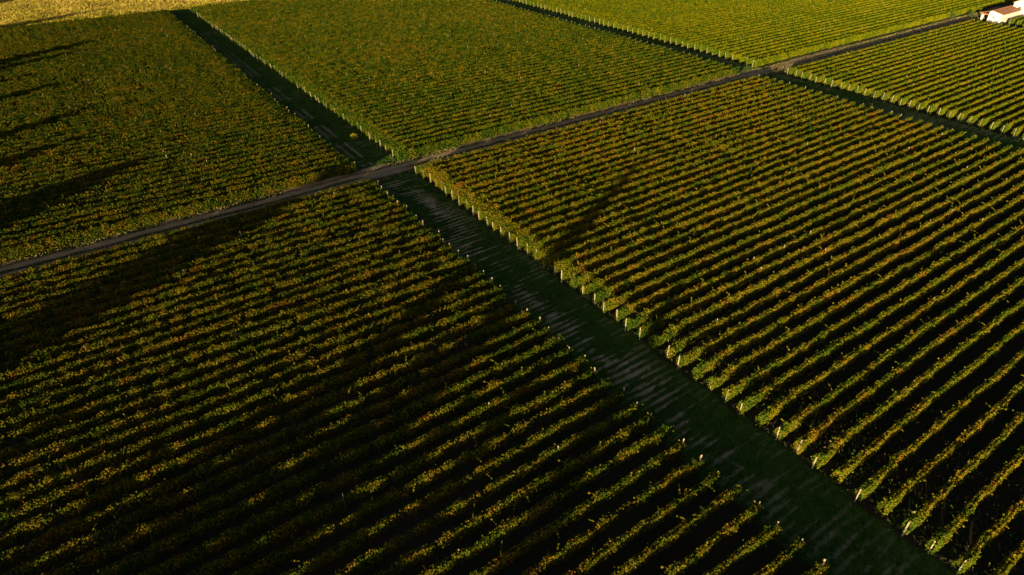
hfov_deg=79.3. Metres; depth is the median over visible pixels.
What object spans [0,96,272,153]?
vine row
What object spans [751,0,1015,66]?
vine row
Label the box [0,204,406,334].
vine row
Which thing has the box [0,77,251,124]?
vine row
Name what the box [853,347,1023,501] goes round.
vine row
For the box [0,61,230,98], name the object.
vine row
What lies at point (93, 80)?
vine row
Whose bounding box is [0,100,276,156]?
vine row
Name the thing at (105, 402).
vine row
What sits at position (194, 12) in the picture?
vine row
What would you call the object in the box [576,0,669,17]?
vine row
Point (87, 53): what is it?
vine row
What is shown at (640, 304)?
vine row
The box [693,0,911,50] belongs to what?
vine row
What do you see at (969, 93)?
vine row
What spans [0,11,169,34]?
vine row
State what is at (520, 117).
vine row
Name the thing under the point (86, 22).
vine row
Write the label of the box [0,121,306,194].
vine row
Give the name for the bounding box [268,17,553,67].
vine row
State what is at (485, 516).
vine row
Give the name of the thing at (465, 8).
vine row
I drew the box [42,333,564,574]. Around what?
vine row
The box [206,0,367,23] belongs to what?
vine row
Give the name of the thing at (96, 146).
vine row
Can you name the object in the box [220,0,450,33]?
vine row
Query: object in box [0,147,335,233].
vine row
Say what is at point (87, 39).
vine row
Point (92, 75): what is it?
vine row
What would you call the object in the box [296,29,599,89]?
vine row
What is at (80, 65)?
vine row
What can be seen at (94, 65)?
vine row
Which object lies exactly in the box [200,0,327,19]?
vine row
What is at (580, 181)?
vine row
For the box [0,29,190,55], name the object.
vine row
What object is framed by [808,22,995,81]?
vine row
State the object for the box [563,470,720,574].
vine row
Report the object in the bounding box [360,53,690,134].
vine row
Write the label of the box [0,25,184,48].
vine row
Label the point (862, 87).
vine row
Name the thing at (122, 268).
vine row
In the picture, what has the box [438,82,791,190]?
vine row
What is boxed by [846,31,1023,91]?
vine row
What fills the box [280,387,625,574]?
vine row
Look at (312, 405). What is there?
vine row
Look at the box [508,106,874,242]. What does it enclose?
vine row
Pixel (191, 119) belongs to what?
vine row
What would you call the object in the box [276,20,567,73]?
vine row
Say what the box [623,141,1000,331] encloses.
vine row
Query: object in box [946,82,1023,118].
vine row
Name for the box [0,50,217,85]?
vine row
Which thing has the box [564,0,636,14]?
vine row
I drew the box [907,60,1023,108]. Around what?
vine row
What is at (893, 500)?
vine row
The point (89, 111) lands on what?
vine row
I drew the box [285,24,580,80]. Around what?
vine row
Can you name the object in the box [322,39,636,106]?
vine row
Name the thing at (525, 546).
vine row
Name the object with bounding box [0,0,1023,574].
ground
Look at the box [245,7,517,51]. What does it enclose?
vine row
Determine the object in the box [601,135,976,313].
vine row
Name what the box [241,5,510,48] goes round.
vine row
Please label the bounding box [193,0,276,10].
vine row
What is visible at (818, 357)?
vine row
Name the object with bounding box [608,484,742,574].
vine row
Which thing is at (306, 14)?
vine row
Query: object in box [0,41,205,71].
vine row
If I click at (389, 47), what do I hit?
vine row
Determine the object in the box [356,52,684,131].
vine row
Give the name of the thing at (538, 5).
vine row
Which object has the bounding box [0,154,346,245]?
vine row
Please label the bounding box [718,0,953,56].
vine row
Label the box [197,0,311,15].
vine row
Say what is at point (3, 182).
vine row
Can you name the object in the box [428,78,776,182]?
vine row
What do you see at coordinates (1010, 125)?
vine row
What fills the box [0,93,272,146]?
vine row
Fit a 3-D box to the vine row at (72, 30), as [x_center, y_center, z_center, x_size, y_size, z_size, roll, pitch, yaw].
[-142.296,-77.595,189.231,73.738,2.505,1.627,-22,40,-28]
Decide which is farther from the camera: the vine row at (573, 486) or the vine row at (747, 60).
the vine row at (747, 60)
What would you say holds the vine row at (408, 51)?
on the ground at (766, 554)
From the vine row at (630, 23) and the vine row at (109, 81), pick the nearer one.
the vine row at (109, 81)
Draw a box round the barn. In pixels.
[980,5,1021,23]
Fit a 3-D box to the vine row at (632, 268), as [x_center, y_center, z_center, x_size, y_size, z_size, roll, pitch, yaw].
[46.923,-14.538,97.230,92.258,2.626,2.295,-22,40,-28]
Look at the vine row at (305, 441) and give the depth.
54.87 m
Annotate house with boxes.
[1013,0,1023,16]
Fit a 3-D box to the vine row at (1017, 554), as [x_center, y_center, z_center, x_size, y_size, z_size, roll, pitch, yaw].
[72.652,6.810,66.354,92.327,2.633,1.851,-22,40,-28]
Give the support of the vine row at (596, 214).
on the ground at (766, 554)
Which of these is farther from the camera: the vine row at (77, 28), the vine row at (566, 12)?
the vine row at (566, 12)
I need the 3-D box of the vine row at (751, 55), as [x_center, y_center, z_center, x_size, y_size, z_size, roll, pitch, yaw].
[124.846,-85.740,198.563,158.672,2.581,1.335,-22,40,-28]
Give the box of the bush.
[350,133,357,139]
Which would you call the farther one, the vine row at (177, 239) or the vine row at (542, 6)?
the vine row at (542, 6)
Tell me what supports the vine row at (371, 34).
on the ground at (766, 554)
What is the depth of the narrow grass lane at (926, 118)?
129.78 m
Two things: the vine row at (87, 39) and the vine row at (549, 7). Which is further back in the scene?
the vine row at (549, 7)
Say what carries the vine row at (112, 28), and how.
on the ground at (766, 554)
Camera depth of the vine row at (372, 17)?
202.46 m
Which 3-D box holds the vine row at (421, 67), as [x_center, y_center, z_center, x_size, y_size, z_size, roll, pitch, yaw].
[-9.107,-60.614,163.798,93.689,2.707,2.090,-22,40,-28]
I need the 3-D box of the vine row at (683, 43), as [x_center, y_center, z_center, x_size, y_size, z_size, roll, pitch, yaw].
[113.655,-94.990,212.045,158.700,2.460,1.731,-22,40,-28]
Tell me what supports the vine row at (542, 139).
on the ground at (766, 554)
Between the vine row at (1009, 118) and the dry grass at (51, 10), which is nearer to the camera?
the vine row at (1009, 118)
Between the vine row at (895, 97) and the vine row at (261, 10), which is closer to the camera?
the vine row at (895, 97)
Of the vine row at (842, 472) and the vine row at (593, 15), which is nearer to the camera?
the vine row at (842, 472)
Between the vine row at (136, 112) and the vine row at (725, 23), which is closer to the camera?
the vine row at (136, 112)
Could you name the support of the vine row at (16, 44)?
on the ground at (766, 554)
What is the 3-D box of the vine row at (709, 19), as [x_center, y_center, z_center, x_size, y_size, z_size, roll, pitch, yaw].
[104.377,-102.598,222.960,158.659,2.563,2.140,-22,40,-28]
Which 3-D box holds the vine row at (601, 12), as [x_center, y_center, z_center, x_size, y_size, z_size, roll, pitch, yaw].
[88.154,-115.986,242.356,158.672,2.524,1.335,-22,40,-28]
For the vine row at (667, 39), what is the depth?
197.75 m
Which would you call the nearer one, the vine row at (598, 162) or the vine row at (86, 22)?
the vine row at (598, 162)
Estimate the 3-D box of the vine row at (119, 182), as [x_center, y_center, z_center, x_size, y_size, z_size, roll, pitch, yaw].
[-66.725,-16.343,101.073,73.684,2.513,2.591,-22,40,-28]
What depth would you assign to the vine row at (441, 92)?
145.27 m
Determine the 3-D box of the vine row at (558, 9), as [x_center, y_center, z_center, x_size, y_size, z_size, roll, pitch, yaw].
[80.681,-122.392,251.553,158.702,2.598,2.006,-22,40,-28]
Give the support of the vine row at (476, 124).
on the ground at (766, 554)
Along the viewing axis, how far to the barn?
199.73 m
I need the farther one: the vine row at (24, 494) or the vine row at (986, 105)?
the vine row at (986, 105)
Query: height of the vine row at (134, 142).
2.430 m
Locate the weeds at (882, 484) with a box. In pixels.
[420,156,1023,574]
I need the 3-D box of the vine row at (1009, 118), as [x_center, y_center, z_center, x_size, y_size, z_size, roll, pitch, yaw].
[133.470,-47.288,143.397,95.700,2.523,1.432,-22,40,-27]
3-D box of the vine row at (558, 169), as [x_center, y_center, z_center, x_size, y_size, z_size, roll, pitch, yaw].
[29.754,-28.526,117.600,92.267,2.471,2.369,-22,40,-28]
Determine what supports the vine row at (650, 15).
on the ground at (766, 554)
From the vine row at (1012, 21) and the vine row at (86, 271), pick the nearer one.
the vine row at (86, 271)
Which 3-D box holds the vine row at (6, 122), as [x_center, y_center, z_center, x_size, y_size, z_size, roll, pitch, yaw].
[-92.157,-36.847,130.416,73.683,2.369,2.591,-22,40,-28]
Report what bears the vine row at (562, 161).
on the ground at (766, 554)
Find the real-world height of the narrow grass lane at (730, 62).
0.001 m
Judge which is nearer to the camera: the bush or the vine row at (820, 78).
the bush
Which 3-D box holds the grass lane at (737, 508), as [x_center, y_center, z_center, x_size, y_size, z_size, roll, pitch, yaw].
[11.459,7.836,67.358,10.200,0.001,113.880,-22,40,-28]
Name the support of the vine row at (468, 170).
on the ground at (766, 554)
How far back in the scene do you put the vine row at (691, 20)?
202.87 m
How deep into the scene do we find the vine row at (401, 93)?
148.71 m
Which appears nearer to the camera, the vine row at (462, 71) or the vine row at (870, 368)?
the vine row at (870, 368)
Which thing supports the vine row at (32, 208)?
on the ground at (766, 554)
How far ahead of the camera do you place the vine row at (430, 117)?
136.21 m
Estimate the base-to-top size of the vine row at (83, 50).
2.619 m
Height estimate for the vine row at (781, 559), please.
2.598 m
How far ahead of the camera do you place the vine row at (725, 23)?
199.28 m
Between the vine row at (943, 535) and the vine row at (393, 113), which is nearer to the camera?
the vine row at (943, 535)
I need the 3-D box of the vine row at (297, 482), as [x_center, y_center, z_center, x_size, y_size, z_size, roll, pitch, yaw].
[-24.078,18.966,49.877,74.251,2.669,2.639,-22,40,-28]
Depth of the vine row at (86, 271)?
84.48 m
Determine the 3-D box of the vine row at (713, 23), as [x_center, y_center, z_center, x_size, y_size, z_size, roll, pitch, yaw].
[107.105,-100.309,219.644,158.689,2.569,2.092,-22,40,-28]
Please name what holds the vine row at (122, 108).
on the ground at (766, 554)
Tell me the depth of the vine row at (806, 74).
166.92 m
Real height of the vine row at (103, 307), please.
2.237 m
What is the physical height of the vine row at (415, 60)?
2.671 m
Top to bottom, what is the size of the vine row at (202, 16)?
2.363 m
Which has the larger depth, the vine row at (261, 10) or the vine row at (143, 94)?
the vine row at (261, 10)
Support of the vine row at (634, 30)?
on the ground at (766, 554)
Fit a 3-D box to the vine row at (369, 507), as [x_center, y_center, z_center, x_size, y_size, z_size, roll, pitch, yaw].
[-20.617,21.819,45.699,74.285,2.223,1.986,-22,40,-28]
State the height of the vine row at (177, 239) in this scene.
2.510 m
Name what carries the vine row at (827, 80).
on the ground at (766, 554)
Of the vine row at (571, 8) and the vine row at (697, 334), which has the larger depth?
the vine row at (571, 8)
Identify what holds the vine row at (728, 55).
on the ground at (766, 554)
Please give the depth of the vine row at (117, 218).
95.25 m
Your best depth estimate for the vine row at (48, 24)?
202.46 m
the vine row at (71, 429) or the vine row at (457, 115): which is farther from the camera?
the vine row at (457, 115)
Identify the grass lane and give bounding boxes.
[171,8,396,169]
[366,171,966,574]
[493,0,751,70]
[761,73,1023,158]
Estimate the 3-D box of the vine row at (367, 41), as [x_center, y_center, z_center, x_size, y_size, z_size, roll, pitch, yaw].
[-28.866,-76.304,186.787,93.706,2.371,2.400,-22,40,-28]
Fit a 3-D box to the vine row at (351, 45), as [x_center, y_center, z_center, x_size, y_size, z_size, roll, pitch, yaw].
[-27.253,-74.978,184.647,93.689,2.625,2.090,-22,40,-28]
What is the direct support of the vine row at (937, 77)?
on the ground at (766, 554)
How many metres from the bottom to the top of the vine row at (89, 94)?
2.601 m
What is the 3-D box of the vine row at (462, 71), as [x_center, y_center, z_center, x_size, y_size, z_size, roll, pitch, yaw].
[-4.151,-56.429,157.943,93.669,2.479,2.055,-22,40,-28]
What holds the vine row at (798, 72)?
on the ground at (766, 554)
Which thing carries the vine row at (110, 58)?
on the ground at (766, 554)
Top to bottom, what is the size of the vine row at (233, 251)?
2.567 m
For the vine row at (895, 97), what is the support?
on the ground at (766, 554)
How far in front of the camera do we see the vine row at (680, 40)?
195.61 m
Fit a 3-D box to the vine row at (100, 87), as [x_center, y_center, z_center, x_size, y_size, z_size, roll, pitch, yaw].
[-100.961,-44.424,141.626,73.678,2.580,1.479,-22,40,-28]
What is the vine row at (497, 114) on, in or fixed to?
on the ground at (766, 554)
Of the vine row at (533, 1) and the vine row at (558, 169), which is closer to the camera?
the vine row at (558, 169)
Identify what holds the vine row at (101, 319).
on the ground at (766, 554)
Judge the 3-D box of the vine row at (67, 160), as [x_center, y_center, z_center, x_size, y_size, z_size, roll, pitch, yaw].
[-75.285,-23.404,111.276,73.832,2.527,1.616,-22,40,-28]
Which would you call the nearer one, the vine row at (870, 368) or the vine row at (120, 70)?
the vine row at (870, 368)
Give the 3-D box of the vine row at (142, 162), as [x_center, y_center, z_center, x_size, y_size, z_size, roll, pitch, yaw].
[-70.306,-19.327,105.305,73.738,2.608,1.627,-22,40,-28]
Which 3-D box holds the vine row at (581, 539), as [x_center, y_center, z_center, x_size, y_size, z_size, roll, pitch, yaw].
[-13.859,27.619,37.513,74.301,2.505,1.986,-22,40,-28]
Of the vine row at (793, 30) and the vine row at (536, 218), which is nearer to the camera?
the vine row at (536, 218)
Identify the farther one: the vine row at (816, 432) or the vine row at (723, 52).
the vine row at (723, 52)
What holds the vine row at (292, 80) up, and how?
on the ground at (766, 554)
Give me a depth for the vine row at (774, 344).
73.96 m
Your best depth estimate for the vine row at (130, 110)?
130.41 m
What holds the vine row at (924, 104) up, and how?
on the ground at (766, 554)
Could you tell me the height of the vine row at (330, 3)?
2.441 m
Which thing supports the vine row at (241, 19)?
on the ground at (766, 554)
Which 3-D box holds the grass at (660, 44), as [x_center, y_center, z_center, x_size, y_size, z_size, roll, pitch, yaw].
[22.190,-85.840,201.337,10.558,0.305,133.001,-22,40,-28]
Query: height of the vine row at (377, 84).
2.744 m
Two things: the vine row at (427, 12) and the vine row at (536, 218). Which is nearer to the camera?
the vine row at (536, 218)
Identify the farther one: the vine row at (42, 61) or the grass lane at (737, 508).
the vine row at (42, 61)
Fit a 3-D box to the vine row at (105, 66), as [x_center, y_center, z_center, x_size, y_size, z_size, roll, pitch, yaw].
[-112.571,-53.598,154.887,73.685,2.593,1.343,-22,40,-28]
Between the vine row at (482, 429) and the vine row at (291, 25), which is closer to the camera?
the vine row at (482, 429)
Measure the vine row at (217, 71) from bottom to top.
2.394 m
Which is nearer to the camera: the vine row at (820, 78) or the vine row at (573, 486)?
the vine row at (573, 486)
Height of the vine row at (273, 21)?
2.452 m
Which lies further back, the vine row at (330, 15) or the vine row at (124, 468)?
the vine row at (330, 15)
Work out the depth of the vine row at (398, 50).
171.25 m
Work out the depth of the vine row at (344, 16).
205.62 m
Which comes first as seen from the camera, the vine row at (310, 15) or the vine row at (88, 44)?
the vine row at (88, 44)
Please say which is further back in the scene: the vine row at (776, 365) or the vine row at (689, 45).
the vine row at (689, 45)
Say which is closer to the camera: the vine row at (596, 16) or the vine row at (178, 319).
the vine row at (178, 319)
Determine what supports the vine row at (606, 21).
on the ground at (766, 554)
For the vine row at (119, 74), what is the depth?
152.32 m
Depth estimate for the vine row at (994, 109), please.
128.83 m
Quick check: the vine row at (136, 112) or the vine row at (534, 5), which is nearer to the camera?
the vine row at (136, 112)
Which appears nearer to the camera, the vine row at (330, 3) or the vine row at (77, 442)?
the vine row at (77, 442)
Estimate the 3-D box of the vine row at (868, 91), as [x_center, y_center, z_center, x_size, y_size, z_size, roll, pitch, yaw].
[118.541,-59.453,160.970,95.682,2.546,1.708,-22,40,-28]
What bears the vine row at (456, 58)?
on the ground at (766, 554)
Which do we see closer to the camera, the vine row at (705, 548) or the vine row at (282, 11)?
the vine row at (705, 548)
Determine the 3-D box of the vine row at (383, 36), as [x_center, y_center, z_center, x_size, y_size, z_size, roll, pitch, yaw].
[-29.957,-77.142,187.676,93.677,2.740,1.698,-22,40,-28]
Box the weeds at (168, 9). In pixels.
[0,0,251,30]
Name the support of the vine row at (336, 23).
on the ground at (766, 554)
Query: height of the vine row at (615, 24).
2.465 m
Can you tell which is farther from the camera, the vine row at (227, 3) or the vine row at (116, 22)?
the vine row at (227, 3)
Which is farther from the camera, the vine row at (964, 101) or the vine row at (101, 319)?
the vine row at (964, 101)
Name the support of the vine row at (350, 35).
on the ground at (766, 554)
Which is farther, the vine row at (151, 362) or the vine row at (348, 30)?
the vine row at (348, 30)
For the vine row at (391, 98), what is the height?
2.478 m
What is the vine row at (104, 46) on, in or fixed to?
on the ground at (766, 554)
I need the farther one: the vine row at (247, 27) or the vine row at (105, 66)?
the vine row at (247, 27)
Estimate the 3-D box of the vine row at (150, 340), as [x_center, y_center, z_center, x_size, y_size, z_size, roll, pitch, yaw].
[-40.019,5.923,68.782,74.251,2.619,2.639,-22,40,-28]
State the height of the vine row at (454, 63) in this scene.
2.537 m
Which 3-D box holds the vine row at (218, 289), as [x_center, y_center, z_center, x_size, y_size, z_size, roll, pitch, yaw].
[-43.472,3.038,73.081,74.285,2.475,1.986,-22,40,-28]
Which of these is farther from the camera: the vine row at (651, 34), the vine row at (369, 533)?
the vine row at (651, 34)
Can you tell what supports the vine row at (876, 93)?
on the ground at (766, 554)
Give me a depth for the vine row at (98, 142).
119.01 m
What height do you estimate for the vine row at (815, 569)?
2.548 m
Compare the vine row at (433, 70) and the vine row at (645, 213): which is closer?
the vine row at (645, 213)
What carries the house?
on the ground at (766, 554)
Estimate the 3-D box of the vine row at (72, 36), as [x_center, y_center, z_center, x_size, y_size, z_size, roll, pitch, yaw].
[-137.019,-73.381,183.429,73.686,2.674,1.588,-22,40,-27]
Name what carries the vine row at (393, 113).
on the ground at (766, 554)
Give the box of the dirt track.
[0,0,1017,280]
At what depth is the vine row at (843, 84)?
159.74 m
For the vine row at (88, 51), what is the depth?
170.59 m
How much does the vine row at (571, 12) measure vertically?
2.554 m
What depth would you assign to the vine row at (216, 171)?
101.80 m
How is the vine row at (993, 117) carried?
on the ground at (766, 554)
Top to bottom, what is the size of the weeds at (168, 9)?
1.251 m
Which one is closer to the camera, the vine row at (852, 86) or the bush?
the bush
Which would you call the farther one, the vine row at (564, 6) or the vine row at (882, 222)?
the vine row at (564, 6)
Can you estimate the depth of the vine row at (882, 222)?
82.16 m
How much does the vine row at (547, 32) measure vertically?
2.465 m
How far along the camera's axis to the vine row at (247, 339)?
67.17 m
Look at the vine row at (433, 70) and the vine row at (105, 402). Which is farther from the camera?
the vine row at (433, 70)
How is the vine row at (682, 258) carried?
on the ground at (766, 554)
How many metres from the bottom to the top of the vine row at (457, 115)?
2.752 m
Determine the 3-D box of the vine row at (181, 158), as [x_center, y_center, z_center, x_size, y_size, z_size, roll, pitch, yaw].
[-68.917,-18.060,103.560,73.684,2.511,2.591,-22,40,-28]
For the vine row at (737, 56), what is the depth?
186.02 m
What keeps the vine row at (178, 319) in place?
on the ground at (766, 554)
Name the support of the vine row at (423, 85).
on the ground at (766, 554)
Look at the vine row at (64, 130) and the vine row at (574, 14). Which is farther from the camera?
the vine row at (574, 14)
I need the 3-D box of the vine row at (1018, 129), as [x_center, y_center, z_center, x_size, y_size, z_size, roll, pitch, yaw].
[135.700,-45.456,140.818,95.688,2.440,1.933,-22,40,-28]
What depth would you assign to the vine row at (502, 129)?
127.47 m
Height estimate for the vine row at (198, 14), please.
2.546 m
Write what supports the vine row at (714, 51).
on the ground at (766, 554)
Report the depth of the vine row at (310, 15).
209.13 m
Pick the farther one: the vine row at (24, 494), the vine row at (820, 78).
the vine row at (820, 78)
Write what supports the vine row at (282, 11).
on the ground at (766, 554)
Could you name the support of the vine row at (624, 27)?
on the ground at (766, 554)
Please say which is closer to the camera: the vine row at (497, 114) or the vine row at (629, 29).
the vine row at (497, 114)
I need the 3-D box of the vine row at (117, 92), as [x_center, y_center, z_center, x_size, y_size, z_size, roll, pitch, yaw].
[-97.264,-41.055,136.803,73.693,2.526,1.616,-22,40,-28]
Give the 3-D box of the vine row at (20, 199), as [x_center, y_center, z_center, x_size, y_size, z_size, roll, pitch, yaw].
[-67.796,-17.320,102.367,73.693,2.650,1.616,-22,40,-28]
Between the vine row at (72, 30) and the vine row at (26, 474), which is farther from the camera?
the vine row at (72, 30)
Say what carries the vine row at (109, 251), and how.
on the ground at (766, 554)
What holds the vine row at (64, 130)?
on the ground at (766, 554)
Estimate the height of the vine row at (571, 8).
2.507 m
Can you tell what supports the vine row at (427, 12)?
on the ground at (766, 554)
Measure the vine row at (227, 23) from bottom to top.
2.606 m
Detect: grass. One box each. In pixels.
[0,0,244,26]
[494,0,757,73]
[766,74,1023,157]
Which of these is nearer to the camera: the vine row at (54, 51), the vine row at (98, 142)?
the vine row at (98, 142)
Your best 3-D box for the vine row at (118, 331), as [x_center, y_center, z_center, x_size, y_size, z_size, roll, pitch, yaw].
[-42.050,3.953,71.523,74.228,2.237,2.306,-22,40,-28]
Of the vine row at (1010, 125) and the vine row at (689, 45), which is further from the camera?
the vine row at (689, 45)
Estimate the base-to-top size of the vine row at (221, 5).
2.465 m
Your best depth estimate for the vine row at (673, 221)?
95.77 m
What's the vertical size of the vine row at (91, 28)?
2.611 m
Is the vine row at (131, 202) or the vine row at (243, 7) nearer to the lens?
the vine row at (131, 202)
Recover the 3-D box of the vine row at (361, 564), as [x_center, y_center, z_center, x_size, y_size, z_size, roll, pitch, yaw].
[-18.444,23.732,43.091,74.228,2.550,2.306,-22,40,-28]
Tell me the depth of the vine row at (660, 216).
96.68 m
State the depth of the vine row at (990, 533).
48.19 m
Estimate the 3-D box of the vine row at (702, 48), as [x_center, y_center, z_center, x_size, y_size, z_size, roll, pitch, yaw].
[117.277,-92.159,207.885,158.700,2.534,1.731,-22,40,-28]
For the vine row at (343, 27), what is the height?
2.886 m
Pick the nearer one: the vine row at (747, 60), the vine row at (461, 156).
the vine row at (461, 156)
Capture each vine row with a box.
[0,10,166,30]
[0,11,168,31]
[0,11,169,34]
[0,13,170,34]
[0,14,172,35]
[0,14,173,36]
[0,16,175,38]
[0,17,175,39]
[0,18,177,40]
[0,20,179,41]
[0,20,181,46]
[0,23,183,47]
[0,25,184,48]
[0,27,188,53]
[0,28,188,53]
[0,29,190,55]
[0,31,193,57]
[0,32,195,58]
[0,34,196,62]
[0,35,198,63]
[0,36,198,65]
[0,39,203,70]
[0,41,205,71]
[0,43,206,72]
[0,43,209,77]
[0,45,213,78]
[0,48,212,80]
[0,48,215,82]
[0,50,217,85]
[0,53,219,86]
[0,54,221,90]
[0,56,223,90]
[0,56,225,93]
[0,59,228,98]
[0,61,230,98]
[0,63,234,102]
[0,65,235,104]
[0,67,236,109]
[0,67,240,110]
[0,71,242,113]
[0,72,245,116]
[0,73,246,119]
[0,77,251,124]
[0,79,251,127]
[0,82,255,128]
[0,85,257,132]
[0,87,261,134]
[0,87,264,139]
[0,92,266,145]
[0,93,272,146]
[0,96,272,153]
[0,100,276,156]
[0,104,285,165]
[0,107,287,168]
[0,111,289,174]
[0,114,293,175]
[0,115,297,182]
[0,117,302,188]
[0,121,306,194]
[0,125,309,195]
[0,129,313,205]
[0,130,318,206]
[0,135,321,213]
[0,139,325,220]
[0,143,332,226]
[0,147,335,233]
[0,150,339,240]
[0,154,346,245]
[0,156,349,250]
[0,161,356,262]
[0,177,371,284]
[0,181,378,291]
[0,185,382,301]
[0,190,389,306]
[0,195,394,319]
[0,200,400,325]
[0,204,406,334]
[0,210,413,345]
[0,215,417,354]
[0,220,424,366]
[0,228,431,377]
[0,230,440,384]
[0,234,444,399]
[0,243,451,408]
[0,250,458,424]
[0,255,470,435]
[0,264,477,448]
[0,270,485,464]
[0,277,494,480]
[0,285,503,495]
[0,292,508,513]
[0,301,518,531]
[0,308,530,549]
[0,317,540,568]
[1,37,201,69]
[1,101,279,160]
[1,326,551,574]
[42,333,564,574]
[93,339,573,574]
[131,354,586,574]
[186,360,597,574]
[189,0,261,11]
[191,0,273,12]
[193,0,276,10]
[193,0,296,14]
[196,0,305,12]
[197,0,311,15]
[197,0,321,17]
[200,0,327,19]
[201,0,336,20]
[203,0,352,21]
[204,0,357,22]
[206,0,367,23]
[208,0,383,24]
[210,0,389,25]
[212,0,410,24]
[212,0,412,29]
[215,0,425,28]
[216,0,440,30]
[218,0,447,32]
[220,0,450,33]
[222,0,462,35]
[224,0,470,36]
[226,0,481,37]
[228,0,488,39]
[230,0,492,41]
[231,1,496,42]
[232,377,611,574]
[234,2,500,43]
[236,2,503,44]
[238,4,507,47]
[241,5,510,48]
[242,6,513,49]
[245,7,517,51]
[247,8,521,52]
[249,8,525,54]
[251,10,528,57]
[253,11,532,59]
[256,12,537,59]
[260,13,541,62]
[262,14,545,64]
[264,15,549,65]
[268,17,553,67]
[270,17,558,70]
[273,19,562,72]
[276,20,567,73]
[279,21,571,76]
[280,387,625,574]
[281,23,575,78]
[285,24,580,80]
[288,25,585,82]
[290,26,590,84]
[295,28,595,86]
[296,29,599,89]
[302,31,605,91]
[304,31,609,94]
[307,33,614,96]
[310,34,619,99]
[315,36,625,101]
[318,37,630,104]
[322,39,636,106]
[325,40,641,108]
[330,41,647,112]
[331,402,638,574]
[333,43,653,115]
[337,45,659,118]
[342,46,665,121]
[346,48,671,124]
[350,50,677,127]
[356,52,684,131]
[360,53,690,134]
[365,55,697,137]
[368,57,702,141]
[374,59,710,144]
[374,404,654,574]
[379,60,717,149]
[384,63,723,153]
[391,65,731,155]
[395,66,739,160]
[415,75,760,175]
[418,422,673,574]
[421,76,768,178]
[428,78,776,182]
[433,80,783,186]
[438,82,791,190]
[444,84,797,195]
[451,87,805,200]
[457,89,812,205]
[464,91,821,210]
[467,434,686,574]
[472,94,830,215]
[477,96,838,220]
[484,99,847,225]
[491,101,855,231]
[499,103,865,236]
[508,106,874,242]
[513,455,703,574]
[516,109,882,249]
[524,111,892,255]
[529,0,544,5]
[532,114,901,260]
[533,0,558,6]
[537,0,563,7]
[540,0,584,8]
[540,116,912,267]
[544,0,585,8]
[548,0,594,10]
[552,0,613,11]
[552,119,923,273]
[556,0,619,12]
[560,0,627,13]
[560,122,932,282]
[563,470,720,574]
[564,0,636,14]
[568,0,648,15]
[569,125,943,289]
[572,0,658,16]
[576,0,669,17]
[580,0,682,19]
[580,128,954,296]
[584,0,689,20]
[588,0,698,22]
[592,131,965,304]
[594,0,709,23]
[599,0,721,24]
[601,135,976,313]
[602,0,737,25]
[607,0,741,26]
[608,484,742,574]
[613,0,752,28]
[614,138,989,321]
[617,0,762,29]
[621,0,771,31]
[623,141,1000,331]
[627,0,782,32]
[632,0,792,33]
[637,0,809,34]
[637,144,1012,339]
[642,0,815,36]
[647,0,825,38]
[647,147,1023,347]
[652,0,837,39]
[658,0,847,39]
[658,490,762,574]
[663,0,858,42]
[665,157,1023,358]
[669,0,867,43]
[674,0,877,45]
[675,169,1023,369]
[681,0,890,46]
[687,0,900,48]
[692,181,1023,381]
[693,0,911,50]
[699,0,921,52]
[702,521,782,574]
[705,0,932,53]
[705,192,1023,389]
[711,0,941,54]
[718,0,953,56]
[722,208,1023,402]
[725,0,965,58]
[731,0,975,60]
[737,220,1023,414]
[738,0,986,62]
[744,0,993,64]
[750,536,804,574]
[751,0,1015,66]
[755,236,1023,427]
[773,258,1023,441]
[785,19,974,75]
[791,277,1023,454]
[794,19,982,76]
[800,21,987,79]
[801,559,829,574]
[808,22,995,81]
[809,297,1023,469]
[814,23,1001,83]
[823,25,1009,84]
[830,26,1016,86]
[830,319,1023,482]
[839,26,1023,89]
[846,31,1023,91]
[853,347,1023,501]
[854,34,1023,93]
[862,38,1023,95]
[871,40,1023,97]
[875,375,1023,516]
[880,46,1023,100]
[889,51,1023,102]
[898,54,1023,105]
[900,405,1023,535]
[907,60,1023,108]
[916,65,1023,111]
[924,445,1023,554]
[926,70,1023,113]
[937,76,1023,115]
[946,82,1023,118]
[952,494,1023,574]
[955,87,1023,121]
[966,94,1023,124]
[977,101,1023,126]
[989,108,1023,130]
[989,531,1023,574]
[1000,115,1023,133]
[1008,16,1023,24]
[1011,123,1023,136]
[1015,18,1023,25]
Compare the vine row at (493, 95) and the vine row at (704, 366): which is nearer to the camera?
the vine row at (704, 366)
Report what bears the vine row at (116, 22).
on the ground at (766, 554)
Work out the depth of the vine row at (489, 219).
106.22 m
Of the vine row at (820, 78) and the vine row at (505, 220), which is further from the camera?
the vine row at (820, 78)
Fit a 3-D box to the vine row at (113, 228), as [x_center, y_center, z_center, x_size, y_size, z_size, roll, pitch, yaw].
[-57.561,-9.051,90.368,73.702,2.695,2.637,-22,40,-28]
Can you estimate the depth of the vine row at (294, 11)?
212.71 m
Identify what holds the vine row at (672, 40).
on the ground at (766, 554)
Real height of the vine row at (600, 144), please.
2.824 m
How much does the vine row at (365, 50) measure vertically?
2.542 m
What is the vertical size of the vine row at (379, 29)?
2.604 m

